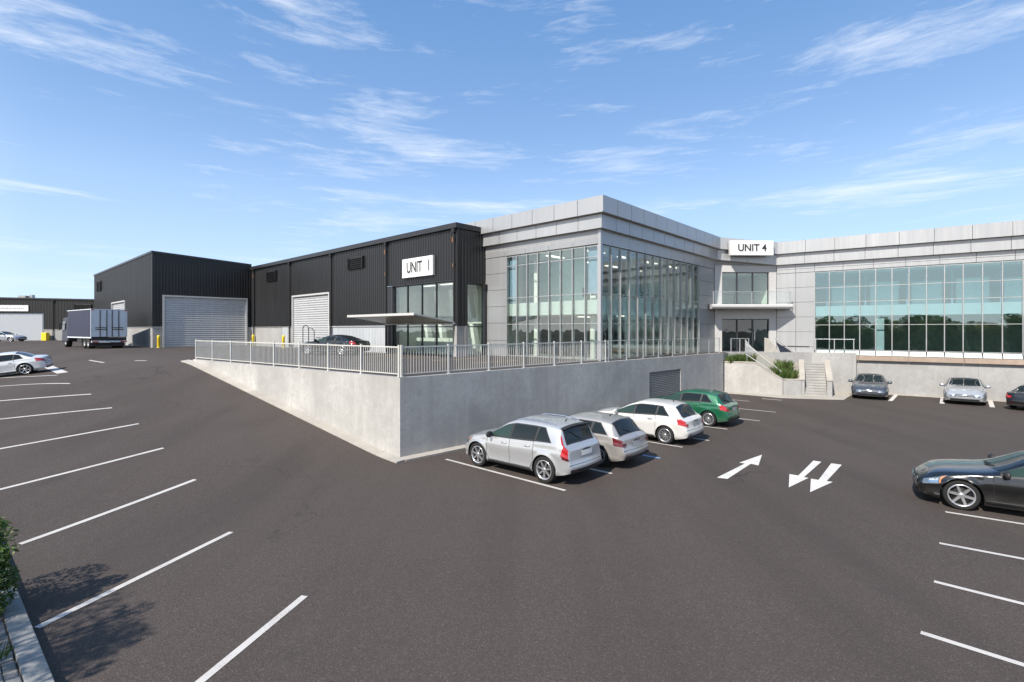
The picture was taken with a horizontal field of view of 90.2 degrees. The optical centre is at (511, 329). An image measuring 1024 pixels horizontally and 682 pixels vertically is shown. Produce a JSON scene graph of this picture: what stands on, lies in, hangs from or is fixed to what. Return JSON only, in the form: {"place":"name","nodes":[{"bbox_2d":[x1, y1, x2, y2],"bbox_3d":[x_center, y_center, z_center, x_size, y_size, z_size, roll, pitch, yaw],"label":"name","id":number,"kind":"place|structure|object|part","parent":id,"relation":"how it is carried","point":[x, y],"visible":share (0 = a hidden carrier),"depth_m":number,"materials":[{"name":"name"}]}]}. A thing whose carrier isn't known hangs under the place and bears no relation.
{"place":"outdoors","nodes":[
{"label":"outdoors","id":0,"kind":"place"},
{"bbox_2d":[0,612,22,681],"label":"verge","id":1,"kind":"structure","parent":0,"point":[2,620],"depth_m":6.39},
{"bbox_2d":[0,517,21,615],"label":"shrub","id":2,"kind":"object","parent":1,"relation":"on","point":[5,572],"visible":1,"depth_m":7.41,"materials":[{"name":"green plant"}]},
{"bbox_2d":[93,251,251,347],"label":"warehouse","id":3,"kind":"structure","parent":0,"point":[174,300],"depth_m":48.39,"materials":[{"name":"metal"}]},
{"bbox_2d":[111,300,125,344],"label":"roller door","id":4,"kind":"structure","parent":3,"relation":"in","point":[121,305],"depth_m":54.74,"materials":[{"name":"silver metal"}]},
{"bbox_2d":[162,295,247,347],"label":"roller door","id":5,"kind":"structure","parent":3,"relation":"in","point":[185,319],"depth_m":48.15,"materials":[{"name":"silver metal"}]},
{"bbox_2d":[52,337,726,376],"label":"terrace","id":6,"kind":"structure","parent":0,"point":[188,353],"depth_m":27.35,"materials":[{"name":"concrete"}]},
{"bbox_2d":[59,309,126,348],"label":"lorry","id":7,"kind":"object","parent":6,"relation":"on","point":[89,328],"visible":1,"depth_m":43.69,"materials":[{"name":"grey metal"}]},
{"bbox_2d":[92,310,108,336],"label":"rear door","id":8,"kind":"structure","parent":7,"relation":"in","point":[100,318],"depth_m":42.82,"materials":[{"name":"grey metal"}]},
{"bbox_2d":[109,310,125,336],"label":"rear door","id":9,"kind":"structure","parent":7,"relation":"in","point":[117,319],"depth_m":43.80,"materials":[{"name":"grey metal"}]},
{"bbox_2d":[157,335,159,347],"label":"bollard","id":10,"kind":"object","parent":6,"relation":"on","point":[158,341],"visible":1,"depth_m":45.02,"materials":[{"name":"yellow metal"}]},
{"bbox_2d":[303,325,314,341],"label":"hoop guard","id":11,"kind":"object","parent":6,"relation":"on","point":[308,332],"visible":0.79,"depth_m":40.72,"materials":[{"name":"grey metal"}]},
{"bbox_2d":[302,335,370,354],"bbox_3d":[-11.457,0.958,32.810,4.604,1.284,2.204,0,0,18],"label":"parked car","id":12,"kind":"object","parent":6,"relation":"on","point":[341,340],"visible":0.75,"depth_m":31.97,"materials":[{"name":"black paint"}]},
{"bbox_3d":[-11.869,1.044,32.011,1.500,0.639,0.071,0,0,18],"label":"door","id":13,"kind":"part","parent":12,"relation":"part of","materials":[{"name":"black paint"}]},
{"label":"side window","id":14,"kind":"part","parent":12,"relation":"part of","materials":[{"name":"black glass"}]},
{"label":"rear window","id":15,"kind":"part","parent":12,"relation":"part of","materials":[{"name":"black glass"}]},
{"bbox_2d":[250,222,514,356],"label":"warehouse","id":16,"kind":"structure","parent":6,"relation":"on","point":[345,290],"depth_m":36.17,"materials":[{"name":"metal"}]},
{"bbox_2d":[283,327,287,346],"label":"side door","id":17,"kind":"structure","parent":16,"relation":"in","point":[285,329],"depth_m":45.86,"materials":[{"name":"white metal"}]},
{"bbox_2d":[292,292,329,347],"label":"roller door","id":18,"kind":"structure","parent":16,"relation":"in","point":[311,310],"depth_m":42.89,"materials":[{"name":"silver metal"}]},
{"bbox_2d":[394,285,408,353],"bbox_3d":[-7.434,-0.660,34.217,1.580,4.520,0.130,0,0,43],"label":"entrance window","id":19,"kind":"structure","parent":16,"relation":"in","point":[407,286],"depth_m":33.97,"materials":[{"name":"black metal"}]},
{"bbox_2d":[408,284,422,354],"bbox_3d":[-6.283,-0.660,33.150,1.540,4.520,0.130,0,0,43],"label":"entrance window","id":20,"kind":"structure","parent":16,"relation":"in","point":[417,284],"depth_m":32.62,"materials":[{"name":"black metal"}]},
{"bbox_2d":[402,255,434,277],"bbox_3d":[-5.984,-3.975,32.383,3.160,1.210,0.187,0,0,43],"label":"sign","id":21,"kind":"object","parent":16,"relation":"attached to","point":[418,266],"visible":1,"depth_m":32.22,"materials":[{"name":"white"}]},
{"bbox_2d":[422,283,437,354],"bbox_3d":[-5.183,-0.660,32.129,1.440,4.520,0.130,0,0,43],"label":"entrance window","id":22,"kind":"structure","parent":16,"relation":"in","point":[427,283],"depth_m":31.67,"materials":[{"name":"black metal"}]},
{"bbox_2d":[436,281,452,355],"bbox_3d":[-4.010,-0.660,31.041,1.740,4.520,0.130,0,0,43],"label":"entrance window","id":23,"kind":"structure","parent":16,"relation":"in","point":[447,281],"depth_m":31.15,"materials":[{"name":"black metal"}]},
{"bbox_2d":[468,283,484,354],"bbox_3d":[-2.255,-0.600,31.227,0.260,4.400,1.470,0,0,43],"label":"side window","id":24,"kind":"structure","parent":16,"relation":"in","point":[482,326],"depth_m":31.67,"materials":[{"name":"black metal"}]},
{"bbox_2d":[0,330,1023,681],"bbox_3d":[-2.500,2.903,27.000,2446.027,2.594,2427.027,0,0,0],"label":"ground","id":25,"kind":"structure","parent":0,"point":[672,562],"depth_m":9.79,"materials":[{"name":"grey asphalt"}]},
{"bbox_2d":[0,616,21,681],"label":"cobble border","id":26,"kind":"object","parent":25,"relation":"on","point":[9,672],"visible":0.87,"depth_m":6.28,"materials":[{"name":"grey stone"}]},
{"bbox_2d":[0,638,16,659],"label":"grass clump","id":27,"kind":"object","parent":26,"relation":"on","point":[5,652],"visible":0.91,"depth_m":6.42,"materials":[{"name":"green plant"}]},
{"bbox_2d":[0,331,26,341],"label":"parked car","id":28,"kind":"object","parent":25,"relation":"on","point":[8,336],"visible":1,"depth_m":67.40,"materials":[{"name":"silver metal"}]},
{"bbox_2d":[0,351,52,374],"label":"parked car","id":29,"kind":"object","parent":25,"relation":"on","point":[14,362],"visible":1,"depth_m":26.08,"materials":[{"name":"paint"}]},
{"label":"side window","id":30,"kind":"part","parent":29,"relation":"part of","materials":[{"name":"black glass"}]},
{"bbox_3d":[-25.576,1.896,25.675,0.797,0.591,0.061,-8,7,-30],"label":"door","id":31,"kind":"part","parent":29,"relation":"part of","materials":[{"name":"paint"}]},
{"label":"rear window","id":32,"kind":"part","parent":29,"relation":"part of","materials":[{"name":"blue glass"}]},
{"bbox_2d":[0,551,54,681],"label":"kerb","id":33,"kind":"structure","parent":25,"relation":"on","point":[31,661],"depth_m":6.63,"materials":[{"name":"grey concrete"}]},
{"bbox_2d":[7,383,69,385],"bbox_3d":[-21.866,2.482,22.410,5.344,0.305,0.115,0,0,5],"label":"parking line","id":34,"kind":"object","parent":25,"relation":"on","point":[44,383],"visible":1,"depth_m":22.25,"materials":[{"name":"white paint"}]},
{"bbox_2d":[0,394,89,400],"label":"parking line","id":35,"kind":"object","parent":25,"relation":"on","point":[45,397],"visible":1,"depth_m":20.12,"materials":[{"name":"white paint"}]},
{"bbox_2d":[41,333,49,340],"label":"bin","id":36,"kind":"object","parent":25,"relation":"on","point":[45,336],"visible":0.86,"depth_m":75.56,"materials":[{"name":"yellow paint"}]},
{"bbox_2d":[0,295,93,340],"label":"warehouse","id":37,"kind":"structure","parent":25,"relation":"on","point":[47,315],"depth_m":76.36,"materials":[{"name":"metal"}]},
{"bbox_2d":[0,305,28,310],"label":"sign","id":38,"kind":"object","parent":37,"relation":"attached to","point":[14,307],"visible":1,"depth_m":75.86,"materials":[{"name":"white"}]},
{"bbox_2d":[0,314,42,340],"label":"sliding door","id":39,"kind":"structure","parent":37,"relation":"in","point":[30,326],"depth_m":76.21,"materials":[{"name":"white metal"}]},
{"bbox_2d":[45,366,66,373],"bbox_3d":[-24.983,2.139,27.800,6.500,0.116,0.420,0,0,42],"label":"arrow marking","id":40,"kind":"object","parent":25,"relation":"on","point":[54,369],"visible":0.8,"depth_m":27.27,"materials":[{"name":"white paint"}]},
{"bbox_2d":[2,407,111,418],"bbox_3d":[-16.687,3.023,18.050,4.002,0.210,0.115,0,0,-32],"label":"parking line","id":41,"kind":"object","parent":25,"relation":"on","point":[56,413],"visible":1,"depth_m":18.24,"materials":[{"name":"white paint"}]},
{"bbox_2d":[0,423,137,448],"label":"parking line","id":42,"kind":"object","parent":25,"relation":"on","point":[68,436],"visible":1,"depth_m":16.04,"materials":[{"name":"white paint"}]},
{"bbox_2d":[0,448,163,489],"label":"parking line","id":43,"kind":"object","parent":25,"relation":"on","point":[78,469],"visible":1,"depth_m":13.60,"materials":[{"name":"white paint"}]},
{"bbox_2d":[18,479,195,543],"bbox_3d":[-8.938,4.047,11.670,0.115,0.180,3.825,0,0,17],"label":"parking line","id":44,"kind":"object","parent":25,"relation":"on","point":[93,517],"visible":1,"depth_m":11.32,"materials":[{"name":"white paint"}]},
{"bbox_2d":[35,532,232,627],"bbox_3d":[-6.257,4.194,8.880,0.115,0.001,3.509,0,0,14],"label":"parking line","id":45,"kind":"object","parent":25,"relation":"on","point":[120,586],"visible":1,"depth_m":8.39,"materials":[{"name":"white paint"}]},
{"bbox_2d":[195,595,306,681],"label":"parking line","id":46,"kind":"object","parent":25,"relation":"on","point":[239,649],"visible":1,"depth_m":6.86,"materials":[{"name":"white paint"}]},
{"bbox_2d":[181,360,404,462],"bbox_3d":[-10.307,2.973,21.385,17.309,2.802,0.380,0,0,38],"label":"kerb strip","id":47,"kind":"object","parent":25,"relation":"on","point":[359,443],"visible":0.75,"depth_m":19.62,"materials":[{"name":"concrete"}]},
{"bbox_2d":[193,359,401,456],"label":"retaining wall","id":48,"kind":"structure","parent":25,"relation":"on","point":[364,407],"depth_m":18.50,"materials":[{"name":"concrete"}]},
{"bbox_2d":[195,339,399,377],"bbox_3d":[-10.076,1.025,21.600,16.349,1.050,0.140,0,0,38],"label":"metal railing","id":49,"kind":"object","parent":48,"relation":"on","point":[227,350],"visible":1,"depth_m":20.35,"materials":[{"name":"grey metal"}]},
{"bbox_2d":[445,459,564,490],"bbox_3d":[-0.373,4.194,14.912,4.774,0.001,0.110,0,0,42],"label":"parking line","id":50,"kind":"object","parent":25,"relation":"on","point":[507,475],"visible":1,"depth_m":14.67,"materials":[{"name":"white paint"}]},
{"bbox_2d":[465,413,602,482],"bbox_3d":[0.527,3.367,15.470,4.294,1.666,2.253,0,0,42],"label":"parked car","id":51,"kind":"object","parent":25,"relation":"on","point":[547,448],"visible":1,"depth_m":14.37,"materials":[{"name":"silver metal"}]},
{"bbox_3d":[-0.422,3.527,15.103,0.914,0.703,0.070,0,0,42],"label":"door","id":52,"kind":"part","parent":51,"relation":"part of","materials":[{"name":"silver metal"}]},
{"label":"side window","id":53,"kind":"part","parent":51,"relation":"part of","materials":[{"name":"green glass"}]},
{"bbox_3d":[0.246,3.499,14.508,0.896,0.755,0.071,0,0,42],"label":"door","id":54,"kind":"part","parent":51,"relation":"part of","materials":[{"name":"silver metal"}]},
{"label":"side window","id":55,"kind":"part","parent":51,"relation":"part of","materials":[{"name":"black glass"}]},
{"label":"side window","id":56,"kind":"part","parent":51,"relation":"part of","materials":[{"name":"black glass"}]},
{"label":"rear window","id":57,"kind":"part","parent":51,"relation":"part of","materials":[{"name":"black glass"}]},
{"bbox_2d":[397,353,722,456],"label":"retaining wall","id":58,"kind":"structure","parent":25,"relation":"on","point":[440,411],"depth_m":20.65,"materials":[{"name":"concrete"}]},
{"bbox_2d":[400,340,606,377],"bbox_3d":[0.471,1.025,20.707,0.140,1.050,11.690,0,0,45],"label":"metal railing","id":59,"kind":"object","parent":58,"relation":"on","point":[448,370],"visible":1,"depth_m":19.80,"materials":[{"name":"grey metal"}]},
{"bbox_2d":[608,338,719,360],"bbox_3d":[9.319,1.042,29.604,0.044,1.016,13.144,0,0,45],"label":"glass balustrade","id":60,"kind":"object","parent":58,"relation":"on","point":[658,345],"visible":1,"depth_m":28.54,"materials":[{"name":"silver metal"}]},
{"bbox_2d":[401,392,727,460],"bbox_3d":[5.388,4.250,25.194,0.340,0.301,25.141,0,0,45],"label":"kerb strip","id":61,"kind":"object","parent":25,"relation":"on","point":[432,453],"visible":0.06,"depth_m":17.07,"materials":[{"name":"concrete"}]},
{"bbox_2d":[564,411,648,466],"bbox_3d":[2.254,3.442,17.145,4.443,1.516,2.215,0,0,42],"label":"parked car","id":62,"kind":"object","parent":25,"relation":"on","point":[621,438],"visible":0.4,"depth_m":15.64,"materials":[{"name":"silver metal"}]},
{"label":"side window","id":63,"kind":"part","parent":62,"relation":"part of","materials":[{"name":"black glass"}]},
{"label":"rear window","id":64,"kind":"part","parent":62,"relation":"part of","materials":[{"name":"black glass"}]},
{"bbox_2d":[596,398,703,443],"bbox_3d":[5.221,3.429,20.199,4.342,1.542,2.215,0,0,42],"label":"parked car","id":65,"kind":"object","parent":25,"relation":"on","point":[666,421],"visible":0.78,"depth_m":18.96,"materials":[{"name":"white paint"}]},
{"bbox_3d":[4.291,3.582,19.835,0.938,0.699,0.067,0,0,42],"label":"door","id":66,"kind":"part","parent":65,"relation":"part of","materials":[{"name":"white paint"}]},
{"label":"side window","id":67,"kind":"part","parent":65,"relation":"part of","materials":[{"name":"green glass"}]},
{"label":"door","id":68,"kind":"part","parent":65,"relation":"part of","materials":[{"name":"white paint"}]},
{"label":"side window","id":69,"kind":"part","parent":65,"relation":"part of","materials":[{"name":"black glass"}]},
{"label":"side window","id":70,"kind":"part","parent":65,"relation":"part of","materials":[{"name":"black glass"}]},
{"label":"rear window","id":71,"kind":"part","parent":65,"relation":"part of","materials":[{"name":"black glass"}]},
{"bbox_2d":[649,388,740,425],"bbox_3d":[8.133,3.429,23.623,4.342,1.542,2.215,0,0,42],"label":"parked car","id":72,"kind":"object","parent":25,"relation":"on","point":[709,406],"visible":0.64,"depth_m":22.28,"materials":[{"name":"green paint"}]},
{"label":"side window","id":73,"kind":"part","parent":72,"relation":"part of","materials":[{"name":"green glass"}]},
{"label":"side window","id":74,"kind":"part","parent":72,"relation":"part of","materials":[{"name":"black glass"}]},
{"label":"door","id":75,"kind":"part","parent":72,"relation":"part of","materials":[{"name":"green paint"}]},
{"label":"side window","id":76,"kind":"part","parent":72,"relation":"part of","materials":[{"name":"black glass"}]},
{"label":"rear window","id":77,"kind":"part","parent":72,"relation":"part of","materials":[{"name":"black glass"}]},
{"bbox_2d":[717,455,761,478],"bbox_3d":[7.163,4.193,15.713,3.697,0.001,0.542,0,0,-42],"label":"road arrow","id":78,"kind":"object","parent":25,"relation":"on","point":[754,461],"visible":1,"depth_m":15.63,"materials":[{"name":"white paint"}]},
{"bbox_2d":[466,195,1023,400],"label":"office building","id":79,"kind":"structure","parent":25,"relation":"on","point":[935,306],"depth_m":32.73,"materials":[{"name":"silver metal"}]},
{"bbox_2d":[722,272,736,303],"bbox_3d":[15.816,-3.000,37.176,1.157,2.360,0.100,0,0,-2],"label":"window","id":80,"kind":"structure","parent":79,"relation":"in","point":[722,272],"depth_m":37.14,"materials":[{"name":"grey metal"}]},
{"bbox_2d":[722,319,736,351],"bbox_3d":[15.816,0.410,37.176,1.157,2.380,0.100,0,0,-2],"label":"entrance door","id":81,"kind":"structure","parent":79,"relation":"in","point":[722,319],"depth_m":37.14,"materials":[{"name":"black metal"}]},
{"bbox_2d":[737,272,752,303],"bbox_3d":[16.972,-3.000,37.207,1.157,2.360,0.100,0,0,-2],"label":"window","id":82,"kind":"structure","parent":79,"relation":"in","point":[737,272],"depth_m":37.16,"materials":[{"name":"grey metal"}]},
{"bbox_2d":[737,319,752,351],"bbox_3d":[16.972,0.410,37.207,1.157,2.380,0.100,0,0,-2],"label":"entrance door","id":83,"kind":"structure","parent":79,"relation":"in","point":[737,319],"depth_m":37.15,"materials":[{"name":"black metal"}]},
{"bbox_2d":[729,240,773,255],"bbox_3d":[17.016,-5.795,36.284,3.110,1.050,0.347,0,0,-2],"label":"sign","id":84,"kind":"object","parent":79,"relation":"attached to","point":[749,248],"visible":1,"depth_m":36.14,"materials":[{"name":"white"}]},
{"bbox_2d":[713,291,790,303],"bbox_3d":[16.863,-2.243,35.854,5.580,0.886,0.044,0,0,-2],"label":"glass balustrade","id":85,"kind":"object","parent":79,"relation":"on","point":[746,291],"visible":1,"depth_m":35.84,"materials":[{"name":"clear glass"}]},
{"bbox_2d":[753,272,767,303],"bbox_3d":[18.128,-3.000,37.237,1.157,2.360,0.100,0,0,-2],"label":"window","id":86,"kind":"structure","parent":79,"relation":"in","point":[753,272],"depth_m":37.25,"materials":[{"name":"grey metal"}]},
{"bbox_2d":[753,319,767,351],"bbox_3d":[18.128,0.410,37.237,1.157,2.380,0.100,0,0,-2],"label":"entrance door","id":87,"kind":"structure","parent":79,"relation":"in","point":[753,319],"depth_m":37.20,"materials":[{"name":"black metal"}]},
{"bbox_2d":[727,352,856,391],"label":"terrace wall","id":88,"kind":"structure","parent":25,"relation":"on","point":[844,368],"depth_m":34.57,"materials":[{"name":"concrete"}]},
{"bbox_2d":[815,339,854,352],"bbox_3d":[21.954,1.102,34.733,2.300,0.936,0.044,0,0,37],"label":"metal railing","id":89,"kind":"object","parent":88,"relation":"on","point":[834,343],"visible":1,"depth_m":34.60,"materials":[{"name":"silver metal"}]},
{"bbox_2d":[789,461,819,486],"bbox_3d":[8.502,4.193,14.963,0.501,0.001,3.600,0,0,39],"label":"road arrow","id":90,"kind":"object","parent":25,"relation":"on","point":[795,479],"visible":1,"depth_m":14.66,"materials":[{"name":"white paint"}]},
{"bbox_2d":[810,463,840,491],"bbox_3d":[8.938,4.193,14.524,0.516,0.001,3.685,0,0,44],"label":"road arrow","id":91,"kind":"object","parent":25,"relation":"on","point":[829,472],"visible":1,"depth_m":14.32,"materials":[{"name":"white paint"}]},
{"bbox_2d":[848,373,891,399],"bbox_3d":[22.728,3.495,32.388,2.250,1.410,4.737,0,0,35],"label":"parked car","id":92,"kind":"object","parent":25,"relation":"on","point":[870,384],"visible":1,"depth_m":31.07,"materials":[{"name":"grey paint"}]},
{"bbox_2d":[888,395,897,400],"bbox_3d":[23.720,4.193,31.679,0.210,0.001,4.388,0,0,41],"label":"parking line","id":93,"kind":"object","parent":25,"relation":"on","point":[893,397],"visible":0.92,"depth_m":31.30,"materials":[{"name":"white paint"}]},
{"bbox_2d":[888,393,1005,401],"bbox_3d":[29.124,4.275,29.543,15.100,0.250,0.220,0,0,37],"label":"kerb strip","id":94,"kind":"object","parent":25,"relation":"on","point":[938,397],"visible":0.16,"depth_m":31.87,"materials":[{"name":"concrete"}]},
{"bbox_2d":[939,376,990,404],"bbox_3d":[26.667,3.495,30.055,2.250,1.410,4.737,0,0,41],"label":"parked car","id":95,"kind":"object","parent":25,"relation":"on","point":[964,388],"visible":0.99,"depth_m":28.84,"materials":[{"name":"silver metal"}]},
{"bbox_2d":[912,450,1023,510],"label":"parked car","id":96,"kind":"object","parent":25,"relation":"on","point":[997,481],"visible":1,"depth_m":11.87,"materials":[{"name":"black paint"}]},
{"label":"door","id":97,"kind":"part","parent":96,"relation":"part of","materials":[{"name":"black paint"}]},
{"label":"side window","id":98,"kind":"part","parent":96,"relation":"part of","materials":[{"name":"green glass"}]},
{"bbox_2d":[920,631,1023,666],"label":"parking line","id":99,"kind":"object","parent":25,"relation":"on","point":[974,649],"visible":1,"depth_m":6.71,"materials":[{"name":"white paint"}]},
{"bbox_2d":[934,580,1023,604],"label":"parking line","id":100,"kind":"object","parent":25,"relation":"on","point":[978,592],"visible":1,"depth_m":8.14,"materials":[{"name":"white paint"}]},
{"bbox_2d":[939,542,1023,559],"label":"parking line","id":101,"kind":"object","parent":25,"relation":"on","point":[981,550],"visible":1,"depth_m":9.64,"materials":[{"name":"white paint"}]},
{"bbox_2d":[945,511,1023,524],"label":"parking line","id":102,"kind":"object","parent":25,"relation":"on","point":[984,517],"visible":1,"depth_m":11.39,"materials":[{"name":"white paint"}]},
{"bbox_2d":[988,401,994,406],"bbox_3d":[27.400,4.193,29.178,0.210,0.001,4.277,0,0,42],"label":"parking line","id":103,"kind":"object","parent":25,"relation":"on","point":[991,403],"visible":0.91,"depth_m":28.77,"materials":[{"name":"white paint"}]},
{"bbox_2d":[1006,384,1023,407],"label":"parked car","id":104,"kind":"object","parent":25,"relation":"on","point":[1015,398],"visible":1,"depth_m":26.61,"materials":[{"name":"black paint"}]},
{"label":"rear window","id":105,"kind":"part","parent":104,"relation":"part of","materials":[{"name":"black glass"}]},
{"bbox_2d":[0,0,1023,329],"label":"sky","id":106,"kind":"structure","parent":0,"point":[254,132],"materials":[{"name":"blue"}]},
{"bbox_2d":[723,391,851,399],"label":"paving","id":107,"kind":"structure","parent":0,"point":[840,395],"depth_m":31.96,"materials":[{"name":"concrete"}]},
{"bbox_2d":[723,361,801,394],"bbox_3d":[16.545,3.215,34.048,4.608,2.170,2.203,0,0,17],"label":"planter","id":108,"kind":"object","parent":107,"relation":"on","point":[747,377],"visible":0.81,"depth_m":33.56,"materials":[{"name":"concrete"}]},
{"bbox_2d":[725,353,757,363],"bbox_3d":[15.454,1.950,34.540,2.219,0.824,1.269,0,0,10],"label":"shrub","id":109,"kind":"object","parent":108,"relation":"in","point":[741,357],"visible":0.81,"depth_m":34.32,"materials":[{"name":"green plant"}]},
{"bbox_2d":[746,344,780,373],"bbox_3d":[16.560,2.273,33.600,2.163,2.685,0.052,0,0,28],"label":"sloping balustrade","id":110,"kind":"object","parent":108,"relation":"on","point":[763,360],"visible":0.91,"depth_m":33.58,"materials":[{"name":"white metal"}]},
{"bbox_2d":[773,359,794,370],"bbox_3d":[18.362,2.401,34.326,1.445,0.999,1.576,0,0,0],"label":"shrub","id":111,"kind":"object","parent":108,"relation":"in","point":[784,364],"visible":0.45,"depth_m":34.13,"materials":[{"name":"green plant"}]},
{"bbox_2d":[769,365,799,378],"bbox_3d":[17.596,2.826,33.347,2.118,1.049,1.479,0,0,16],"label":"shrub","id":112,"kind":"object","parent":108,"relation":"in","point":[786,373],"visible":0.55,"depth_m":32.97,"materials":[{"name":"green plant"}]},
{"bbox_2d":[752,353,832,396],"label":"stairs","id":113,"kind":"structure","parent":107,"relation":"on","point":[817,379],"depth_m":33.52,"materials":[{"name":"concrete"}]},
{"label":"terrace paving","id":114,"kind":"structure","parent":0,"visible":0},
{"bbox_2d":[730,338,748,351],"bbox_3d":[15.975,1.097,35.769,1.350,0.986,0.044,0,0,-2],"label":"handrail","id":115,"kind":"object","parent":114,"relation":"on","point":[739,341],"visible":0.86,"depth_m":35.76,"materials":[{"name":"silver metal"}]},
{"bbox_2d":[745,339,756,351],"bbox_3d":[16.799,1.232,35.714,1.116,1.162,0.058,0,0,-14],"label":"sculpted fin","id":116,"kind":"object","parent":114,"relation":"on","point":[748,349],"visible":0.7,"depth_m":35.61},
{"bbox_2d":[764,338,777,351],"bbox_3d":[18.219,1.117,35.775,1.214,1.117,0.058,0,0,-14],"label":"sculpted fin","id":117,"kind":"object","parent":114,"relation":"on","point":[769,346],"visible":0.83,"depth_m":35.68,"materials":[{"name":"beige concrete"}]},
{"bbox_2d":[775,338,794,351],"bbox_3d":[19.230,1.145,35.800,1.558,1.141,0.369,0,0,-11],"label":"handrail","id":118,"kind":"object","parent":114,"relation":"on","point":[782,348],"visible":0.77,"depth_m":35.79,"materials":[{"name":"grey metal"}]}
]}

